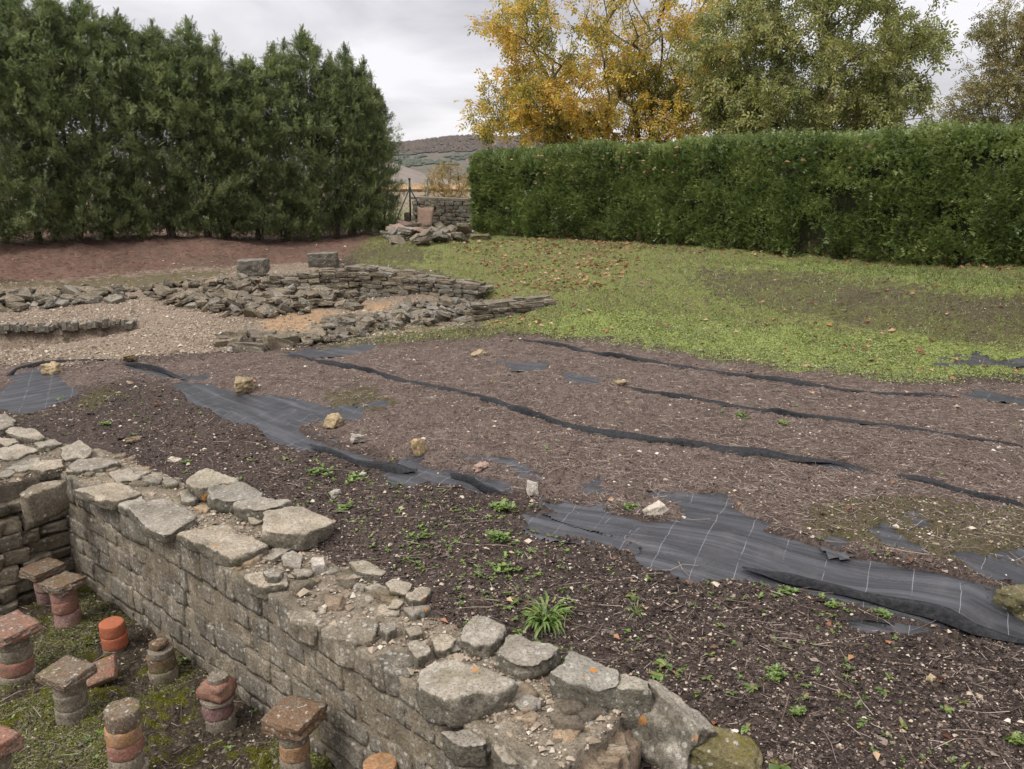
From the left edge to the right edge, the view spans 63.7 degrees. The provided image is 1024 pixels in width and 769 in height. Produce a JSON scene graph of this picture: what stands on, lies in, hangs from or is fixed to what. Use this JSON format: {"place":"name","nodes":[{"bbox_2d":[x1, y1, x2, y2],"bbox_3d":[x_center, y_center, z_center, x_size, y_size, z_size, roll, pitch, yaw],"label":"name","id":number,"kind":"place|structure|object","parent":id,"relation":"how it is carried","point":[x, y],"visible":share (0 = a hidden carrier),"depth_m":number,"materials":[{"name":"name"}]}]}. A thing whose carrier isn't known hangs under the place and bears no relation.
{"place":"outdoors","nodes":[
{"label":"outdoors","id":0,"kind":"place"},
{"bbox_2d":[0,584,334,768],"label":"sunken floor","id":1,"kind":"structure","parent":0,"point":[149,727],"depth_m":5.98,"materials":[{"name":"plant"}]},
{"bbox_2d":[0,724,24,768],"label":"brick pillar","id":2,"kind":"structure","parent":1,"relation":"on","point":[11,741],"depth_m":5.08,"materials":[{"name":"brick"}]},
{"bbox_2d":[0,609,44,684],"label":"brick pillar","id":3,"kind":"structure","parent":1,"relation":"on","point":[18,629],"depth_m":6.26,"materials":[{"name":"brick"}]},
{"bbox_2d":[18,557,66,604],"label":"brick pillar","id":4,"kind":"structure","parent":1,"relation":"on","point":[39,571],"depth_m":7.44,"materials":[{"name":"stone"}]},
{"bbox_2d":[0,413,92,614],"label":"cross wall","id":5,"kind":"structure","parent":1,"relation":"on","point":[23,543],"depth_m":7.71,"materials":[{"name":"grey stone"}]},
{"bbox_2d":[36,570,87,627],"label":"brick pillar","id":6,"kind":"structure","parent":1,"relation":"on","point":[62,588],"depth_m":7.07,"materials":[{"name":"brick"}]},
{"bbox_2d":[35,655,97,726],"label":"brick pillar","id":7,"kind":"structure","parent":1,"relation":"on","point":[65,678],"depth_m":5.81,"materials":[{"name":"stone"}]},
{"bbox_2d":[86,654,117,688],"bbox_3d":[-3.161,2.208,6.326,0.267,0.052,0.205,-22,45,-5],"label":"fallen tile","id":8,"kind":"object","parent":1,"relation":"on","point":[107,670],"visible":0.64,"depth_m":6.29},
{"bbox_2d":[98,616,128,653],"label":"brick pillar","id":9,"kind":"structure","parent":1,"relation":"on","point":[113,633],"depth_m":6.67,"materials":[{"name":"brick"}]},
{"bbox_2d":[103,697,148,768],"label":"brick pillar","id":10,"kind":"structure","parent":1,"relation":"on","point":[124,740],"depth_m":5.17,"materials":[{"name":"brown tile"}]},
{"bbox_2d":[145,636,179,685],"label":"brick pillar","id":11,"kind":"structure","parent":1,"relation":"on","point":[161,661],"depth_m":6.29,"materials":[{"name":"stone"}]},
{"bbox_2d":[0,593,334,768],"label":"floor rubble","id":12,"kind":"object","parent":1,"relation":"on","point":[165,727],"visible":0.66,"depth_m":5.77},
{"bbox_2d":[0,589,335,768],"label":"moss","id":13,"kind":"object","parent":1,"relation":"on","point":[75,752],"visible":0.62,"depth_m":5.85,"materials":[{"name":"plant"}]},
{"bbox_2d":[196,670,237,733],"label":"brick pillar","id":14,"kind":"structure","parent":1,"relation":"on","point":[215,691],"depth_m":5.73,"materials":[{"name":"brick"}]},
{"bbox_2d":[260,695,327,768],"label":"brick pillar","id":15,"kind":"structure","parent":1,"relation":"on","point":[291,723],"depth_m":5.07,"materials":[{"name":"brown tile"}]},
{"bbox_2d":[363,752,397,768],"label":"brick pillar","id":16,"kind":"structure","parent":1,"relation":"on","point":[381,760],"depth_m":4.90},
{"bbox_2d":[8,331,1018,768],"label":"weeds","id":17,"kind":"object","parent":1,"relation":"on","point":[520,631],"visible":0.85,"depth_m":5.54,"materials":[{"name":"green plant"}]},
{"bbox_2d":[0,228,408,286],"bbox_3d":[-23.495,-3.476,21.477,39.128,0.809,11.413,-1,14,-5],"label":"needle bank","id":18,"kind":"structure","parent":0,"point":[144,257],"depth_m":21.22,"materials":[{"name":"plant"}]},
{"bbox_2d":[0,0,78,245],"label":"conifer","id":19,"kind":"object","parent":18,"relation":"on","point":[29,185],"visible":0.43,"depth_m":20.29,"materials":[{"name":"green plant"}]},
{"bbox_2d":[0,0,99,245],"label":"conifer","id":20,"kind":"object","parent":18,"relation":"on","point":[9,14],"visible":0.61,"depth_m":20.15,"materials":[{"name":"green plant"}]},
{"bbox_2d":[0,0,135,242],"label":"conifer","id":21,"kind":"object","parent":18,"relation":"on","point":[50,12],"visible":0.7,"depth_m":20.45,"materials":[{"name":"green plant"}]},
{"bbox_2d":[21,0,161,240],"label":"conifer","id":22,"kind":"object","parent":18,"relation":"on","point":[81,13],"visible":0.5,"depth_m":21.04,"materials":[{"name":"green plant"}]},
{"bbox_2d":[67,6,199,240],"bbox_3d":[-10.193,-6.830,22.063,3.279,6.089,3.522,0,14,0],"label":"conifer","id":23,"kind":"object","parent":18,"relation":"on","point":[127,35],"visible":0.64,"depth_m":21.50,"materials":[{"name":"green plant"}]},
{"bbox_2d":[98,16,222,236],"bbox_3d":[-9.516,-6.844,22.474,3.381,5.948,3.171,-13,19,-43],"label":"conifer","id":24,"kind":"object","parent":18,"relation":"on","point":[157,33],"visible":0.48,"depth_m":21.98,"materials":[{"name":"green plant"}]},
{"bbox_2d":[127,15,263,238],"bbox_3d":[-8.664,-6.944,22.768,3.666,6.104,3.741,0,14,0],"label":"conifer","id":25,"kind":"object","parent":18,"relation":"on","point":[194,51],"visible":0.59,"depth_m":22.24,"materials":[{"name":"green plant"}]},
{"bbox_2d":[160,45,270,239],"bbox_3d":[-8.325,-6.728,23.365,3.089,5.476,3.091,8,16,30],"label":"conifer","id":26,"kind":"object","parent":18,"relation":"on","point":[213,138],"visible":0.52,"depth_m":22.78,"materials":[{"name":"green plant"}]},
{"bbox_2d":[201,52,312,239],"bbox_3d":[-7.506,-6.741,23.818,3.074,5.411,3.278,13,19,42],"label":"conifer","id":27,"kind":"object","parent":18,"relation":"on","point":[246,66],"visible":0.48,"depth_m":23.12,"materials":[{"name":"green plant"}]},
{"bbox_2d":[226,40,332,241],"bbox_3d":[-6.846,-6.972,24.082,3.157,5.800,3.185,0,14,0],"label":"conifer","id":28,"kind":"object","parent":18,"relation":"on","point":[271,68],"visible":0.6,"depth_m":23.50,"materials":[{"name":"green plant"}]},
{"bbox_2d":[262,24,364,241],"bbox_3d":[-5.994,-7.302,24.363,3.089,6.300,3.091,9,16,31],"label":"conifer","id":29,"kind":"object","parent":18,"relation":"on","point":[302,44],"visible":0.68,"depth_m":23.84,"materials":[{"name":"green plant"}]},
{"bbox_2d":[288,55,378,237],"bbox_3d":[-5.368,-7.043,24.799,2.750,5.466,2.933,13,19,43],"label":"conifer","id":30,"kind":"object","parent":18,"relation":"on","point":[351,179],"visible":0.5,"depth_m":24.46,"materials":[{"name":"green plant"}]},
{"bbox_2d":[311,41,394,235],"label":"conifer","id":31,"kind":"object","parent":18,"relation":"on","point":[347,65],"visible":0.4,"depth_m":24.64,"materials":[{"name":"green plant"}]},
{"bbox_2d":[331,61,399,234],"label":"conifer","id":32,"kind":"object","parent":18,"relation":"on","point":[376,217],"visible":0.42,"depth_m":25.09,"materials":[{"name":"green plant"}]},
{"bbox_2d":[4,182,470,223],"bbox_3d":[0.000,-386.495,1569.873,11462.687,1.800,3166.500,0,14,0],"label":"field","id":33,"kind":"structure","parent":0,"point":[415,193],"depth_m":94.77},
{"bbox_2d":[207,183,471,191],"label":"vine rows","id":34,"kind":"object","parent":33,"relation":"on","point":[416,187],"visible":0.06,"depth_m":145.86,"materials":[{"name":"orange plant"}]},
{"bbox_2d":[419,161,469,200],"bbox_3d":[-3.061,-9.242,39.922,3.052,3.152,2.531,0,14,0],"label":"yellow bush","id":35,"kind":"object","parent":33,"relation":"on","point":[440,174],"visible":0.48,"depth_m":39.65,"materials":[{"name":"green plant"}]},
{"bbox_2d":[0,259,511,366],"bbox_3d":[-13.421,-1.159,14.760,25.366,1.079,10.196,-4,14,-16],"label":"gravel ground","id":36,"kind":"structure","parent":0,"point":[51,340],"depth_m":14.75,"materials":[{"name":"gravel"}]},
{"bbox_2d":[0,317,136,333],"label":"edging row","id":37,"kind":"object","parent":36,"relation":"on","point":[73,326],"visible":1,"depth_m":14.43,"materials":[{"name":"stone"}]},
{"bbox_2d":[0,283,137,311],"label":"rubble wall","id":38,"kind":"structure","parent":36,"relation":"on","point":[84,293],"depth_m":16.28,"materials":[{"name":"grey stone"}]},
{"bbox_2d":[139,273,366,318],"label":"rubble wall","id":39,"kind":"structure","parent":36,"relation":"on","point":[217,294],"depth_m":15.71,"materials":[{"name":"grey stone"}]},
{"bbox_2d":[236,258,269,275],"bbox_3d":[-6.136,-2.790,19.520,0.722,0.383,0.570,-3,15,-6],"label":"dressed block","id":40,"kind":"object","parent":36,"relation":"on","point":[254,267],"depth_m":19.30,"materials":[{"name":"stone"}]},
{"bbox_2d":[212,326,299,352],"bbox_3d":[-4.005,-0.680,12.917,1.318,0.375,1.239,0,14,0],"label":"rubble heap","id":41,"kind":"object","parent":36,"relation":"on","point":[246,339],"visible":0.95,"depth_m":12.64,"materials":[{"name":"grey stone"}]},
{"bbox_2d":[264,263,365,292],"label":"ruined wall","id":42,"kind":"structure","parent":36,"relation":"on","point":[346,277],"depth_m":16.79,"materials":[{"name":"grey stone"}]},
{"bbox_2d":[307,252,339,267],"bbox_3d":[-4.497,-2.987,19.703,0.754,0.359,0.555,-3,15,-6],"label":"dressed block","id":43,"kind":"object","parent":42,"relation":"on","point":[322,259],"depth_m":19.47,"materials":[{"name":"stone"}]},
{"bbox_2d":[320,309,402,323],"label":"rubble wall","id":44,"kind":"structure","parent":36,"relation":"on","point":[334,317],"depth_m":14.51,"materials":[{"name":"brown stone"}]},
{"bbox_2d":[277,304,472,345],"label":"rubble wall","id":45,"kind":"structure","parent":36,"relation":"on","point":[345,328],"depth_m":13.95,"materials":[{"name":"grey stone"}]},
{"bbox_2d":[357,265,493,300],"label":"ruined wall","id":46,"kind":"structure","parent":36,"relation":"on","point":[379,281],"depth_m":16.03,"materials":[{"name":"grey stone"}]},
{"bbox_2d":[393,295,482,315],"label":"rubble wall","id":47,"kind":"structure","parent":36,"relation":"on","point":[443,301],"depth_m":15.18,"materials":[{"name":"grey stone"}]},
{"bbox_2d":[0,140,579,181],"bbox_3d":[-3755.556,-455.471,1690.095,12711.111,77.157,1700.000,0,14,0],"label":"hill","id":48,"kind":"structure","parent":0,"point":[435,156],"depth_m":1100.67,"materials":[{"name":"plant"}]},
{"bbox_2d":[242,149,472,170],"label":"hillside scrub","id":49,"kind":"object","parent":48,"relation":"on","point":[408,162],"visible":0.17,"depth_m":1117.06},
{"bbox_2d":[169,134,563,155],"bbox_3d":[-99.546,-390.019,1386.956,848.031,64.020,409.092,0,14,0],"label":"hilltop wood","id":50,"kind":"object","parent":48,"relation":"on","point":[457,143],"visible":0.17,"depth_m":1253.87,"materials":[{"name":"plant"}]},
{"bbox_2d":[317,162,465,182],"bbox_3d":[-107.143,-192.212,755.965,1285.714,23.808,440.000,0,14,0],"label":"hillock","id":51,"kind":"structure","parent":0,"point":[406,173],"depth_m":697.53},
{"bbox_2d":[0,224,1023,768],"bbox_3d":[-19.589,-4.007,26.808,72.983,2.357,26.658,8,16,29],"label":"planting bed","id":52,"kind":"object","parent":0,"point":[332,396],"visible":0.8,"depth_m":7.52,"materials":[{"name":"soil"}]},
{"bbox_2d":[0,369,86,413],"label":"weed fabric","id":53,"kind":"object","parent":52,"relation":"on","point":[29,391],"visible":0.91,"depth_m":10.51,"materials":[{"name":"fabric"}]},
{"bbox_2d":[39,361,62,374],"bbox_3d":[-6.332,-0.211,11.351,0.239,0.207,0.206,-8,15,15],"label":"loose stone","id":54,"kind":"object","parent":53,"relation":"on","point":[51,367],"visible":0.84,"depth_m":11.28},
{"bbox_2d":[6,358,107,375],"bbox_3d":[-6.432,-0.286,11.718,1.310,0.118,0.375,-8,16,-29],"label":"fabric fold","id":55,"kind":"object","parent":52,"relation":"on","point":[14,370],"visible":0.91,"depth_m":11.74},
{"bbox_2d":[126,365,216,379],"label":"weed fabric","id":56,"kind":"object","parent":52,"relation":"on","point":[184,376],"visible":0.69,"depth_m":11.01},
{"bbox_2d":[124,362,184,379],"bbox_3d":[-4.809,-0.203,11.156,1.621,0.073,0.119,11,18,38],"label":"fabric fold","id":57,"kind":"object","parent":56,"relation":"on","point":[151,367],"visible":1,"depth_m":11.25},
{"bbox_2d":[172,377,375,460],"bbox_3d":[-2.569,0.331,9.244,4.663,0.151,1.537,10,17,36],"label":"weed fabric","id":58,"kind":"object","parent":52,"relation":"on","point":[279,420],"visible":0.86,"depth_m":9.26,"materials":[{"name":"fabric"}]},
{"bbox_2d":[310,443,417,473],"bbox_3d":[-1.467,0.681,7.731,1.417,0.099,0.172,10,17,34],"label":"fabric fold","id":59,"kind":"object","parent":58,"relation":"on","point":[390,467],"visible":0.99,"depth_m":7.53,"materials":[{"name":"fabric"}]},
{"bbox_2d":[0,440,651,768],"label":"stone wall","id":60,"kind":"structure","parent":52,"relation":"on","point":[252,592],"depth_m":5.51,"materials":[{"name":"grey stone"}]},
{"bbox_2d":[283,343,377,358],"bbox_3d":[-2.752,-0.507,12.488,1.800,0.050,0.980,-7,15,-26],"label":"weed fabric","id":61,"kind":"object","parent":52,"relation":"on","point":[324,353],"visible":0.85,"depth_m":12.45,"materials":[{"name":"fabric"}]},
{"bbox_2d":[323,413,342,428],"bbox_3d":[-1.865,0.384,8.675,0.162,0.151,0.225,17,17,22],"label":"loose stone","id":62,"kind":"object","parent":52,"relation":"on","point":[333,420],"visible":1,"depth_m":8.61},
{"bbox_2d":[381,458,519,493],"bbox_3d":[-0.617,0.856,7.164,1.479,0.088,0.633,9,17,33],"label":"weed fabric","id":63,"kind":"object","parent":52,"relation":"on","point":[412,478],"visible":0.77,"depth_m":7.24,"materials":[{"name":"fabric"}]},
{"bbox_2d":[393,454,425,470],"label":"weed fabric","id":64,"kind":"object","parent":63,"relation":"on","point":[417,458],"visible":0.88,"depth_m":7.64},
{"bbox_2d":[410,438,427,455],"bbox_3d":[-0.893,0.592,7.818,0.142,0.195,0.131,3,21,25],"label":"loose stone","id":65,"kind":"object","parent":64,"relation":"on","point":[419,447],"visible":1,"depth_m":7.78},
{"bbox_2d":[422,468,515,491],"bbox_3d":[-0.344,0.808,7.253,1.053,0.034,0.359,8,16,31],"label":"weed fabric","id":66,"kind":"object","parent":63,"relation":"on","point":[482,481],"visible":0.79,"depth_m":7.20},
{"bbox_2d":[450,473,503,494],"bbox_3d":[-0.303,0.839,7.036,0.077,0.074,0.686,-12,18,-41],"label":"fabric fold","id":67,"kind":"object","parent":63,"relation":"on","point":[473,481],"visible":1,"depth_m":7.03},
{"bbox_2d":[484,530,510,541],"bbox_3d":[-0.095,1.111,6.104,0.172,0.042,0.200,-9,18,-29],"label":"weed","id":68,"kind":"object","parent":52,"relation":"on","point":[495,534],"visible":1,"depth_m":6.09,"materials":[{"name":"green plant"}]},
{"bbox_2d":[458,456,546,481],"bbox_3d":[-0.029,0.737,7.468,1.190,0.063,0.550,12,18,41],"label":"weed fabric","id":69,"kind":"object","parent":52,"relation":"on","point":[514,464],"visible":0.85,"depth_m":7.47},
{"bbox_2d":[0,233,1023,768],"bbox_3d":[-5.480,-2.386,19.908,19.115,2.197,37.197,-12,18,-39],"label":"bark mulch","id":70,"kind":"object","parent":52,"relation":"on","point":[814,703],"visible":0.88,"depth_m":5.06,"materials":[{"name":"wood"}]},
{"bbox_2d":[0,232,1023,768],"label":"scattered pebbles","id":71,"kind":"object","parent":52,"relation":"on","point":[528,540],"visible":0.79,"depth_m":5.85,"materials":[{"name":"stone"}]},
{"bbox_2d":[0,350,1023,768],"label":"loose stones","id":72,"kind":"object","parent":52,"relation":"on","point":[624,582],"depth_m":5.86,"materials":[{"name":"stone"}]},
{"bbox_2d":[488,359,557,370],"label":"weed fabric","id":73,"kind":"object","parent":52,"relation":"on","point":[518,366],"visible":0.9,"depth_m":11.09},
{"bbox_2d":[34,241,1023,548],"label":"seedlings","id":74,"kind":"object","parent":52,"relation":"on","point":[776,355],"visible":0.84,"depth_m":12.15,"materials":[{"name":"green plant"}]},
{"bbox_2d":[519,591,577,638],"bbox_3d":[0.225,1.503,5.311,0.406,0.210,0.474,12,13,31],"label":"weed","id":75,"kind":"object","parent":52,"relation":"on","point":[543,620],"visible":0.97,"depth_m":5.23,"materials":[{"name":"green plant"}]},
{"bbox_2d":[284,352,874,471],"bbox_3d":[-0.317,0.167,9.431,8.421,0.132,0.643,11,18,38],"label":"fabric fold","id":76,"kind":"object","parent":52,"relation":"on","point":[740,451],"visible":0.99,"depth_m":8.05,"materials":[{"name":"fabric"}]},
{"bbox_2d":[555,371,609,383],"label":"weed fabric","id":77,"kind":"object","parent":52,"relation":"on","point":[575,378],"visible":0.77,"depth_m":10.30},
{"bbox_2d":[522,509,647,553],"bbox_3d":[0.458,1.079,6.233,1.177,0.077,0.534,7,15,26],"label":"weed fabric","id":78,"kind":"object","parent":52,"relation":"on","point":[541,523],"visible":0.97,"depth_m":6.17,"materials":[{"name":"fabric"}]},
{"bbox_2d":[567,477,612,494],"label":"weed fabric","id":79,"kind":"object","parent":52,"relation":"on","point":[592,486],"visible":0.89,"depth_m":6.87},
{"bbox_2d":[642,500,668,516],"bbox_3d":[1.098,0.961,6.296,0.210,0.096,0.118,-16,16,-40],"label":"loose stone","id":80,"kind":"object","parent":52,"relation":"on","point":[657,508],"visible":0.98,"depth_m":6.25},
{"bbox_2d":[630,678,716,768],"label":"fallen block","id":81,"kind":"object","parent":52,"relation":"on","point":[677,728],"depth_m":4.45,"materials":[{"name":"stone"}]},
{"bbox_2d":[689,726,762,768],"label":"fallen block","id":82,"kind":"object","parent":52,"relation":"on","point":[723,748],"depth_m":4.35,"materials":[{"name":"stone"}]},
{"bbox_2d":[509,337,956,396],"bbox_3d":[2.374,-0.262,10.985,6.290,0.118,0.578,10,17,34],"label":"fabric fold","id":83,"kind":"object","parent":52,"relation":"on","point":[794,382],"visible":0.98,"depth_m":10.33,"materials":[{"name":"fabric"}]},
{"bbox_2d":[765,662,787,681],"bbox_3d":[1.521,1.665,4.780,0.154,0.032,0.132,-17,24,-40],"label":"weed","id":84,"kind":"object","parent":52,"relation":"on","point":[775,674],"visible":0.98,"depth_m":4.77,"materials":[{"name":"green plant"}]},
{"bbox_2d":[534,487,1023,647],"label":"weed fabric","id":85,"kind":"object","parent":52,"relation":"on","point":[721,539],"visible":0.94,"depth_m":5.69,"materials":[{"name":"fabric"}]},
{"bbox_2d":[819,536,856,559],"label":"weed fabric","id":86,"kind":"object","parent":85,"relation":"on","point":[831,553],"visible":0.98,"depth_m":5.75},
{"bbox_2d":[742,566,1023,643],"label":"fabric fold","id":87,"kind":"object","parent":85,"relation":"on","point":[946,615],"visible":1,"depth_m":5.14,"materials":[{"name":"fabric"}]},
{"bbox_2d":[619,385,1022,446],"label":"fabric fold","id":88,"kind":"object","parent":52,"relation":"on","point":[780,411],"visible":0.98,"depth_m":8.60,"materials":[{"name":"fabric"}]},
{"bbox_2d":[797,462,873,471],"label":"weed fabric","id":89,"kind":"object","parent":52,"relation":"on","point":[833,465],"visible":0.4,"depth_m":7.27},
{"bbox_2d":[846,605,944,635],"bbox_3d":[2.327,1.481,5.120,0.744,0.146,0.299,4,14,16],"label":"weed fabric","id":90,"kind":"object","parent":52,"relation":"on","point":[861,625],"visible":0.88,"depth_m":5.11,"materials":[{"name":"fabric"}]},
{"bbox_2d":[867,522,927,552],"bbox_3d":[2.686,1.086,5.876,0.478,0.071,0.571,-5,15,-20],"label":"weed fabric","id":91,"kind":"object","parent":52,"relation":"on","point":[886,530],"visible":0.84,"depth_m":5.89,"materials":[{"name":"fabric"}]},
{"bbox_2d":[898,511,946,534],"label":"weed fabric","id":92,"kind":"object","parent":52,"relation":"on","point":[923,523],"visible":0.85,"depth_m":6.10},
{"bbox_2d":[897,474,1023,506],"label":"fabric fold","id":93,"kind":"object","parent":52,"relation":"on","point":[943,485],"visible":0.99,"depth_m":6.60,"materials":[{"name":"fabric"}]},
{"bbox_2d":[940,543,1023,589],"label":"weed fabric","id":94,"kind":"object","parent":52,"relation":"on","point":[977,562],"visible":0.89,"depth_m":5.49,"materials":[{"name":"fabric"}]},
{"bbox_2d":[947,388,1023,405],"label":"weed fabric","id":95,"kind":"object","parent":52,"relation":"on","point":[988,395],"visible":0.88,"depth_m":9.67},
{"bbox_2d":[973,547,1023,570],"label":"weed fabric","id":96,"kind":"object","parent":52,"relation":"on","point":[1018,553],"visible":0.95,"depth_m":5.59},
{"bbox_2d":[992,584,1023,620],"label":"loose stone","id":97,"kind":"object","parent":52,"relation":"on","point":[1010,598],"visible":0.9,"depth_m":5.11,"materials":[{"name":"stone"}]},
{"bbox_2d":[0,0,1023,154],"label":"sky","id":98,"kind":"structure","parent":0,"point":[421,54],"materials":[{"name":"white"}]},
{"bbox_2d":[295,230,1023,384],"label":"grass bank","id":99,"kind":"structure","parent":0,"point":[852,304],"depth_m":13.83,"materials":[{"name":"plant"}]},
{"bbox_2d":[357,84,408,230],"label":"conifer","id":100,"kind":"object","parent":99,"relation":"on","point":[392,207],"visible":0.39,"depth_m":25.76,"materials":[{"name":"green plant"}]},
{"bbox_2d":[380,218,476,245],"bbox_3d":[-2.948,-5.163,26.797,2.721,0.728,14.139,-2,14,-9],"label":"stone heap","id":101,"kind":"object","parent":99,"relation":"on","point":[399,231],"visible":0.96,"depth_m":21.18,"materials":[{"name":"grey stone"}]},
{"bbox_2d":[417,207,433,228],"bbox_3d":[-2.760,-5.199,26.117,0.522,0.849,0.134,3,8,-7],"label":"upright slab","id":102,"kind":"object","parent":101,"relation":"on","point":[424,215],"depth_m":26.05,"materials":[{"name":"pink stone"}]},
{"bbox_2d":[411,196,474,225],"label":"garden wall","id":103,"kind":"structure","parent":99,"relation":"on","point":[450,211],"depth_m":28.16,"materials":[{"name":"grey stone"}]},
{"bbox_2d":[469,294,555,322],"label":"ruined wall","id":104,"kind":"structure","parent":99,"relation":"on","point":[483,310],"depth_m":14.33,"materials":[{"name":"grey stone"}]},
{"bbox_2d":[83,234,1022,762],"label":"fallen leaves","id":105,"kind":"object","parent":99,"relation":"on","point":[921,350],"visible":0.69,"depth_m":15.77,"materials":[{"name":"plant"}]},
{"bbox_2d":[453,0,742,147],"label":"walnut tree","id":106,"kind":"object","parent":99,"relation":"on","point":[622,78],"visible":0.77,"depth_m":27.41,"materials":[{"name":"yellow plant"}]},
{"bbox_2d":[464,116,1023,268],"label":"clipped hedge","id":107,"kind":"object","parent":99,"relation":"on","point":[918,201],"visible":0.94,"depth_m":17.20,"materials":[{"name":"green plant"}]},
{"bbox_2d":[663,0,958,156],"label":"walnut tree","id":108,"kind":"object","parent":99,"relation":"on","point":[880,95],"visible":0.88,"depth_m":23.09,"materials":[{"name":"green plant"}]},
{"bbox_2d":[926,0,1023,152],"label":"ash tree","id":109,"kind":"object","parent":99,"relation":"on","point":[996,85],"visible":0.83,"depth_m":26.66,"materials":[{"name":"green plant"}]},
{"bbox_2d":[932,351,1023,367],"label":"weed fabric","id":110,"kind":"object","parent":99,"relation":"on","point":[986,360],"visible":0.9,"depth_m":11.21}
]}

